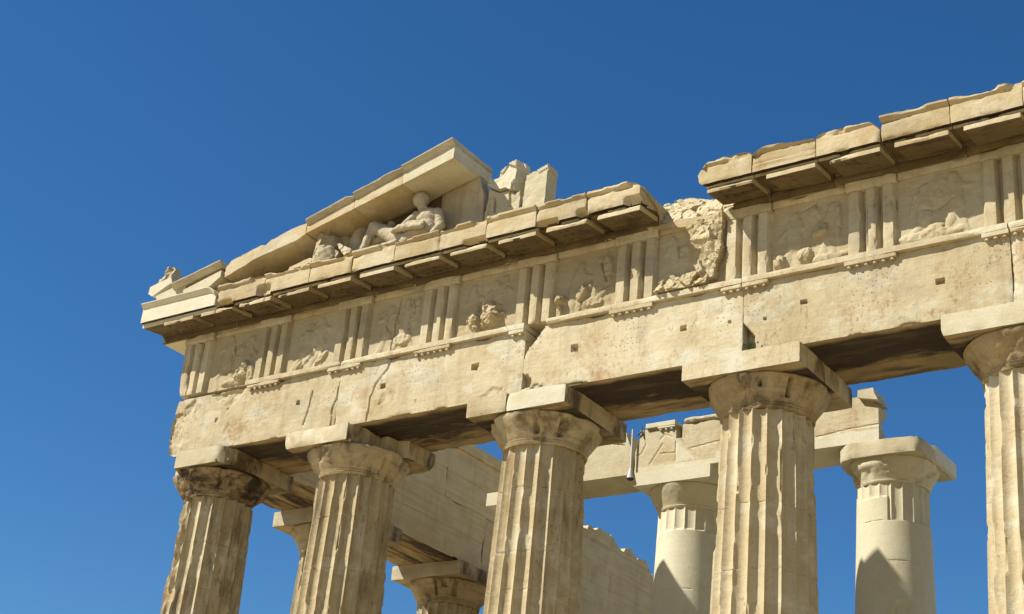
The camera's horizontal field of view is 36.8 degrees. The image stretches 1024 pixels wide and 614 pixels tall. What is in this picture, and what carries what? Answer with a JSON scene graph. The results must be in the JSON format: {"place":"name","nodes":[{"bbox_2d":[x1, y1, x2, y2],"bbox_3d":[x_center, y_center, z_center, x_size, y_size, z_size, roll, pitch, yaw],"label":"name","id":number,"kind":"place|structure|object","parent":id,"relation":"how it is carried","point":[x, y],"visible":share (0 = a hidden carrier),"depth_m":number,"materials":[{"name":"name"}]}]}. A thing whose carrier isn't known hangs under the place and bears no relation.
{"place":"outdoors","nodes":[
{"label":"outdoors","id":0,"kind":"place"},
{"bbox_2d":[340,237,350,245],"bbox_3d":[-3.471,-1.053,31.037,0.608,1.026,0.360,-12,-31,33],"label":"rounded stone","id":1,"kind":"object","parent":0,"point":[345,240],"visible":0.2,"depth_m":30.95,"materials":[{"name":"stone"}]},
{"bbox_2d":[0,0,1023,613],"label":"sky","id":2,"kind":"structure","parent":0,"point":[139,139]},
{"bbox_3d":[10.804,4.265,18.259,2.064,10.432,2.064,-12,-31,33],"label":"fluted column","id":3,"kind":"object","parent":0,"visible":0},
{"bbox_2d":[1008,219,1023,301],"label":"architrave beam","id":4,"kind":"structure","parent":3,"relation":"on","point":[1016,228],"depth_m":22.48,"materials":[{"name":"stone"}]},
{"bbox_2d":[980,142,1023,226],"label":"triglyph","id":5,"kind":"object","parent":4,"relation":"on","point":[1003,181],"visible":0.88,"depth_m":23.12,"materials":[{"name":"stone"}]},
{"bbox_2d":[949,82,1023,156],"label":"cornice block","id":6,"kind":"structure","parent":5,"relation":"on","point":[988,121],"depth_m":23.07,"materials":[{"name":"stone"}]},
{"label":"temple step","id":7,"kind":"structure","parent":0,"visible":0},
{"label":"temple step","id":8,"kind":"structure","parent":7,"relation":"on","visible":0},
{"bbox_2d":[160,446,293,613],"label":"fluted column","id":9,"kind":"structure","parent":8,"relation":"on","point":[223,491],"depth_m":30.61,"materials":[{"name":"stone"}]},
{"bbox_2d":[169,362,341,474],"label":"architrave beam","id":10,"kind":"structure","parent":9,"relation":"on","point":[258,419],"depth_m":30.53,"materials":[{"name":"stone"}]},
{"bbox_2d":[180,332,216,399],"bbox_3d":[-6.484,1.324,32.431,0.847,1.350,0.598,-12,-31,33],"label":"triglyph","id":11,"kind":"object","parent":10,"relation":"on","point":[197,363],"visible":0.7,"depth_m":32.19,"materials":[{"name":"stone"}]},
{"bbox_2d":[141,287,238,355],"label":"cornice block","id":12,"kind":"structure","parent":11,"relation":"on","point":[176,322],"depth_m":32.24,"materials":[{"name":"stone"}]},
{"bbox_2d":[148,266,180,297],"bbox_3d":[-7.316,-0.472,33.265,0.691,0.772,0.672,-12,-31,33],"label":"corner ornament","id":13,"kind":"object","parent":12,"relation":"on","point":[172,275],"visible":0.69,"depth_m":33.03,"materials":[{"name":"stone"}]},
{"bbox_2d":[156,260,233,299],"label":"raking cornice block","id":14,"kind":"structure","parent":12,"relation":"on","point":[212,275],"depth_m":32.07,"materials":[{"name":"stone"}]},
{"bbox_2d":[207,324,261,394],"bbox_3d":[-5.641,1.095,31.781,1.345,1.348,0.479,-12,-31,33],"label":"metope","id":15,"kind":"object","parent":10,"relation":"on","point":[234,359],"visible":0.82,"depth_m":31.69,"materials":[{"name":"stone"}]},
{"bbox_2d":[253,315,293,378],"bbox_3d":[-4.696,0.938,31.264,0.847,1.350,0.600,-12,-31,33],"label":"triglyph","id":16,"kind":"object","parent":10,"relation":"on","point":[274,345],"visible":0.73,"depth_m":31.05,"materials":[{"name":"stone"}]},
{"bbox_2d":[216,276,286,327],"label":"cornice block","id":17,"kind":"structure","parent":16,"relation":"on","point":[242,303],"depth_m":31.31,"materials":[{"name":"stone"}]},
{"bbox_2d":[286,305,339,371],"bbox_3d":[-3.859,0.731,30.662,1.275,1.347,0.399,-12,-31,33],"label":"metope","id":18,"kind":"object","parent":10,"relation":"on","point":[313,338],"visible":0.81,"depth_m":30.56,"materials":[{"name":"stone"}]},
{"bbox_2d":[264,264,333,314],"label":"cornice block","id":19,"kind":"structure","parent":18,"relation":"on","point":[292,292],"depth_m":30.59,"materials":[{"name":"stone"}]},
{"bbox_2d":[288,258,311,270],"bbox_3d":[-4.129,-0.789,30.854,0.668,0.194,0.355,-12,-31,33],"label":"stone splinter","id":20,"kind":"object","parent":19,"relation":"on","point":[303,262],"visible":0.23,"depth_m":30.71,"materials":[{"name":"stone"}]},
{"bbox_2d":[272,507,402,613],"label":"fluted column","id":21,"kind":"structure","parent":8,"relation":"on","point":[296,524],"depth_m":33.77,"materials":[{"name":"stone"}]},
{"bbox_2d":[262,471,318,510],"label":"side beam","id":22,"kind":"structure","parent":21,"relation":"on","point":[301,494],"depth_m":33.06,"materials":[{"name":"stone"}]},
{"bbox_2d":[387,476,485,568],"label":"side beam","id":23,"kind":"structure","parent":21,"relation":"on","point":[434,525],"depth_m":36.04,"materials":[{"name":"stone"}]},
{"bbox_2d":[408,448,449,495],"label":"side frieze wall","id":24,"kind":"structure","parent":23,"relation":"on","point":[434,478],"depth_m":36.34,"materials":[{"name":"stone"}]},
{"bbox_2d":[285,422,435,613],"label":"fluted column","id":25,"kind":"structure","parent":8,"relation":"on","point":[361,472],"depth_m":28.62,"materials":[{"name":"stone"}]},
{"bbox_2d":[391,560,487,613],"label":"fluted column","id":26,"kind":"structure","parent":8,"relation":"on","point":[452,587],"depth_m":36.58,"materials":[{"name":"stone"}]},
{"bbox_2d":[481,519,493,571],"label":"side beam","id":27,"kind":"structure","parent":26,"relation":"on","point":[486,546],"depth_m":37.42,"materials":[{"name":"stone"}]},
{"bbox_2d":[445,448,499,522],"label":"side frieze wall","id":28,"kind":"structure","parent":27,"relation":"on","point":[471,482],"depth_m":37.38,"materials":[{"name":"stone"}]},
{"bbox_2d":[457,445,501,472],"bbox_3d":[-2.168,3.540,37.955,2.431,0.271,10.583,-12,-31,33],"label":"side crown course","id":29,"kind":"object","parent":28,"relation":"on","point":[483,456],"visible":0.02,"depth_m":37.90,"materials":[{"name":"stone"}]},
{"bbox_2d":[486,492,584,523],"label":"porch column","id":30,"kind":"structure","parent":8,"relation":"on","point":[491,501],"depth_m":32.59,"materials":[{"name":"stone"}]},
{"bbox_2d":[583,433,641,498],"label":"porch beam","id":31,"kind":"structure","parent":30,"relation":"on","point":[607,467],"depth_m":31.41,"materials":[{"name":"stone"}]},
{"bbox_2d":[626,429,633,480],"bbox_3d":[2.403,2.969,30.957,0.159,1.085,0.159,-12,-31,33],"label":"steel prop","id":32,"kind":"object","parent":31,"relation":"attached to","point":[630,477],"visible":1,"depth_m":30.84,"materials":[{"name":"metal"}]},
{"bbox_2d":[466,384,626,613],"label":"fluted column","id":33,"kind":"structure","parent":8,"relation":"on","point":[550,439],"depth_m":26.22,"materials":[{"name":"stone"}]},
{"bbox_2d":[335,323,540,451],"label":"architrave beam","id":34,"kind":"structure","parent":33,"relation":"on","point":[420,395],"depth_m":28.33,"materials":[{"name":"stone"}]},
{"bbox_2d":[332,296,374,362],"bbox_3d":[-2.965,0.564,30.135,0.847,1.350,0.600,-12,-31,33],"label":"triglyph","id":35,"kind":"object","parent":34,"relation":"on","point":[354,328],"visible":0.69,"depth_m":29.93,"materials":[{"name":"stone"}]},
{"bbox_2d":[309,254,374,305],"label":"cornice block","id":36,"kind":"structure","parent":35,"relation":"on","point":[337,280],"depth_m":29.97,"materials":[{"name":"stone"}]},
{"bbox_2d":[312,230,345,261],"bbox_3d":[-3.636,-1.229,30.668,0.693,0.987,0.584,-12,-31,33],"label":"horse carving","id":37,"kind":"object","parent":36,"relation":"on","point":[326,246],"visible":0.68,"depth_m":30.49,"materials":[{"name":"stone"}]},
{"bbox_2d":[337,243,353,256],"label":"fragment","id":38,"kind":"structure","parent":36,"relation":"on","point":[346,251],"depth_m":30.21,"materials":[{"name":"stone"}]},
{"bbox_2d":[347,228,366,249],"bbox_3d":[-3.102,-1.159,30.813,0.404,1.071,0.398,6,-26,-1],"label":"rounded stone","id":39,"kind":"object","parent":36,"relation":"on","point":[356,239],"visible":0.33,"depth_m":30.74,"materials":[{"name":"stone"}]},
{"bbox_3d":[-3.832,-0.915,31.509,3.404,1.119,0.116,-12,-31,33],"label":"tympanum slab","id":40,"kind":"object","parent":36,"relation":"on","visible":0},
{"bbox_2d":[225,223,316,282],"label":"raking cornice block","id":41,"kind":"structure","parent":40,"relation":"on","point":[284,252],"depth_m":31.41,"materials":[{"name":"stone"}]},
{"bbox_2d":[305,196,371,239],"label":"raking cornice block","id":42,"kind":"structure","parent":40,"relation":"on","point":[342,217],"depth_m":30.63,"materials":[{"name":"stone"}]},
{"bbox_2d":[353,167,416,223],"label":"raking cornice block","id":43,"kind":"structure","parent":40,"relation":"on","point":[386,198],"depth_m":30.18,"materials":[{"name":"stone"}]},
{"bbox_2d":[367,285,424,354],"bbox_3d":[-2.122,0.354,29.525,1.295,1.347,0.406,-12,-31,33],"label":"metope","id":44,"kind":"object","parent":34,"relation":"on","point":[397,320],"visible":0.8,"depth_m":29.43,"materials":[{"name":"stone"}]},
{"bbox_2d":[352,242,418,296],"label":"cornice block","id":45,"kind":"structure","parent":44,"relation":"on","point":[379,269],"depth_m":29.39,"materials":[{"name":"stone"}]},
{"bbox_2d":[356,192,444,249],"bbox_3d":[-2.241,-1.589,29.985,2.216,1.294,0.568,-12,-31,33],"label":"reclining statue","id":46,"kind":"object","parent":45,"relation":"on","point":[424,218],"visible":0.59,"depth_m":29.64,"materials":[{"name":"stone"}]},
{"bbox_2d":[393,195,442,225],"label":"tympanum slab","id":47,"kind":"structure","parent":45,"relation":"on","point":[436,203],"depth_m":30.34,"materials":[{"name":"stone"}]},
{"bbox_2d":[387,221,395,226],"bbox_3d":[-2.330,-1.357,30.328,0.395,0.822,0.202,-12,-31,33],"label":"carving fragment","id":48,"kind":"object","parent":47,"relation":"attached to","point":[391,223],"visible":0.1,"depth_m":30.44,"materials":[{"name":"stone"}]},
{"bbox_2d":[401,137,491,200],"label":"raking cornice block","id":49,"kind":"structure","parent":47,"relation":"on","point":[444,167],"depth_m":29.67,"materials":[{"name":"stone"}]},
{"bbox_2d":[419,275,461,343],"bbox_3d":[-1.218,0.187,28.995,0.848,1.350,0.600,-12,-31,33],"label":"triglyph","id":50,"kind":"object","parent":34,"relation":"on","point":[440,316],"visible":0.71,"depth_m":28.80,"materials":[{"name":"stone"}]},
{"bbox_2d":[394,230,462,285],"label":"cornice block","id":51,"kind":"structure","parent":50,"relation":"on","point":[423,258],"depth_m":28.81,"materials":[{"name":"stone"}]},
{"bbox_2d":[441,176,488,230],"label":"tympanum slab","id":52,"kind":"structure","parent":51,"relation":"on","point":[467,202],"depth_m":29.77,"materials":[{"name":"stone"}]},
{"bbox_2d":[456,263,519,336],"bbox_3d":[-0.403,-0.059,28.317,1.335,1.348,0.566,-12,-31,33],"label":"metope","id":53,"kind":"object","parent":34,"relation":"on","point":[488,299],"visible":0.71,"depth_m":28.25,"materials":[{"name":"stone"}]},
{"bbox_2d":[439,220,508,274],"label":"cornice block","id":54,"kind":"structure","parent":53,"relation":"on","point":[468,247],"depth_m":28.25,"materials":[{"name":"stone"}]},
{"bbox_2d":[514,253,558,333],"bbox_3d":[0.563,-0.198,27.834,0.847,1.351,0.599,-12,-31,33],"label":"triglyph","id":55,"kind":"object","parent":34,"relation":"on","point":[536,296],"visible":0.75,"depth_m":27.62,"materials":[{"name":"stone"}]},
{"bbox_2d":[486,205,558,264],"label":"cornice block","id":56,"kind":"structure","parent":55,"relation":"on","point":[516,235],"depth_m":27.67,"materials":[{"name":"stone"}]},
{"bbox_2d":[484,189,523,220],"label":"tympanum slab","id":57,"kind":"structure","parent":56,"relation":"on","point":[498,202],"depth_m":29.26,"materials":[{"name":"stone"}]},
{"bbox_2d":[488,160,530,193],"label":"tympanum slab","id":58,"kind":"structure","parent":57,"relation":"on","point":[513,176],"depth_m":29.37,"materials":[{"name":"stone"}]},
{"bbox_2d":[522,164,557,206],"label":"tympanum slab","id":59,"kind":"structure","parent":56,"relation":"on","point":[540,186],"depth_m":28.95,"materials":[{"name":"stone"}]},
{"bbox_2d":[521,278,748,421],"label":"architrave beam","id":60,"kind":"structure","parent":33,"relation":"on","point":[622,361],"depth_m":25.98,"materials":[{"name":"stone"}]},
{"bbox_2d":[554,240,617,316],"bbox_3d":[1.355,-0.431,27.187,1.260,1.348,0.536,-12,-31,33],"label":"metope","id":61,"kind":"object","parent":60,"relation":"on","point":[586,278],"visible":0.74,"depth_m":27.13,"materials":[{"name":"stone"}]},
{"bbox_2d":[536,193,607,252],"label":"cornice block","id":62,"kind":"structure","parent":61,"relation":"on","point":[568,224],"depth_m":27.12,"materials":[{"name":"stone"}]},
{"bbox_2d":[614,229,660,303],"bbox_3d":[2.281,-0.568,26.714,0.847,1.351,0.599,-12,-31,33],"label":"triglyph","id":63,"kind":"object","parent":60,"relation":"on","point":[637,273],"visible":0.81,"depth_m":26.52,"materials":[{"name":"stone"}]},
{"bbox_2d":[586,181,667,240],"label":"cornice block","id":64,"kind":"structure","parent":63,"relation":"on","point":[623,209],"depth_m":26.52,"materials":[{"name":"stone"}]},
{"bbox_2d":[658,230,726,283],"bbox_3d":[3.110,-0.791,26.082,1.300,1.348,0.464,-12,-31,33],"label":"metope","id":65,"kind":"object","parent":60,"relation":"on","point":[679,254],"visible":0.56,"depth_m":26.17,"materials":[{"name":"stone"}]},
{"bbox_2d":[653,271,710,294],"bbox_3d":[2.870,-0.438,25.771,1.000,0.360,0.357,-12,-31,33],"label":"carving fragment","id":66,"kind":"object","parent":65,"relation":"on","point":[682,282],"visible":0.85,"depth_m":25.68,"materials":[{"name":"stone"}]},
{"bbox_2d":[652,213,715,231],"bbox_3d":[3.103,-1.350,26.336,1.389,0.170,0.459,-12,-31,33],"label":"stone ledge","id":67,"kind":"object","parent":65,"relation":"on","point":[678,225],"visible":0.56,"depth_m":26.27,"materials":[{"name":"stone"}]},
{"bbox_2d":[647,198,735,229],"bbox_3d":[3.353,-1.614,26.778,1.611,0.765,1.148,-12,-31,33],"label":"broken stone","id":68,"kind":"object","parent":67,"relation":"on","point":[679,209],"visible":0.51,"depth_m":26.54,"materials":[{"name":"stone"}]},
{"bbox_2d":[686,210,726,282],"bbox_3d":[3.265,-0.946,25.774,0.696,1.224,0.361,-12,-31,33],"label":"carving fragment","id":69,"kind":"object","parent":65,"relation":"on","point":[707,239],"visible":0.98,"depth_m":25.70,"materials":[{"name":"stone"}]},
{"bbox_2d":[725,202,773,280],"bbox_3d":[4.032,-0.947,25.571,0.848,1.351,0.600,-12,-31,33],"label":"triglyph","id":70,"kind":"object","parent":60,"relation":"on","point":[749,240],"visible":0.77,"depth_m":25.38,"materials":[{"name":"stone"}]},
{"bbox_2d":[698,152,772,208],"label":"cornice block","id":71,"kind":"structure","parent":70,"relation":"on","point":[727,180],"depth_m":25.36,"materials":[{"name":"stone"}]},
{"bbox_2d":[579,525,653,613],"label":"wall","id":72,"kind":"structure","parent":8,"relation":"on","point":[615,579],"depth_m":34.76,"materials":[{"name":"stone"}]},
{"bbox_2d":[634,463,718,613],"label":"porch column","id":73,"kind":"structure","parent":8,"relation":"on","point":[684,501],"depth_m":29.89,"materials":[{"name":"stone"}]},
{"bbox_2d":[634,388,887,472],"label":"porch beam","id":74,"kind":"structure","parent":73,"relation":"on","point":[695,440],"depth_m":30.03,"materials":[{"name":"stone"}]},
{"bbox_2d":[682,341,851,613],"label":"fluted column","id":75,"kind":"structure","parent":8,"relation":"on","point":[770,405],"depth_m":23.84,"materials":[{"name":"stone"}]},
{"bbox_2d":[743,341,757,349],"bbox_3d":[3.816,0.677,24.562,0.481,0.227,0.278,-12,-31,33],"label":"wild plant","id":76,"kind":"object","parent":75,"relation":"on","point":[749,347],"visible":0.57,"depth_m":24.54,"materials":[{"name":"green plant"}]},
{"bbox_2d":[839,436,956,613],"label":"porch column","id":77,"kind":"structure","parent":8,"relation":"on","point":[895,479],"depth_m":27.62,"materials":[{"name":"stone"}]},
{"bbox_2d":[941,300,1023,613],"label":"fluted column","id":78,"kind":"structure","parent":8,"relation":"on","point":[986,344],"depth_m":21.84,"materials":[{"name":"stone"}]},
{"bbox_2d":[742,222,1013,384],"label":"architrave beam","id":79,"kind":"structure","parent":78,"relation":"on","point":[867,316],"depth_m":23.68,"materials":[{"name":"stone"}]},
{"bbox_2d":[772,187,847,271],"bbox_3d":[4.862,-1.178,24.919,1.325,1.347,0.501,-12,-31,33],"label":"metope","id":80,"kind":"object","parent":79,"relation":"on","point":[810,228],"visible":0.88,"depth_m":24.84,"materials":[{"name":"stone"}]},
{"bbox_2d":[752,138,835,202],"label":"cornice block","id":81,"kind":"structure","parent":80,"relation":"on","point":[790,170],"depth_m":24.85,"materials":[{"name":"stone"}]},
{"bbox_2d":[845,173,899,254],"bbox_3d":[5.805,-1.329,24.415,0.848,1.351,0.600,-12,-31,33],"label":"triglyph","id":82,"kind":"object","parent":79,"relation":"on","point":[873,220],"visible":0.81,"depth_m":24.23,"materials":[{"name":"stone"}]},
{"bbox_2d":[816,122,898,187],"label":"cornice block","id":83,"kind":"structure","parent":82,"relation":"on","point":[850,154],"depth_m":24.25,"materials":[{"name":"stone"}]},
{"bbox_2d":[897,155,983,243],"bbox_3d":[6.669,-1.543,23.794,1.345,1.348,0.403,-12,-31,33],"label":"metope","id":84,"kind":"object","parent":79,"relation":"on","point":[946,198],"visible":0.85,"depth_m":23.69,"materials":[{"name":"stone"}]},
{"bbox_2d":[879,99,968,172],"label":"cornice block","id":85,"kind":"structure","parent":84,"relation":"on","point":[925,135],"depth_m":23.67,"materials":[{"name":"stone"}]}
]}

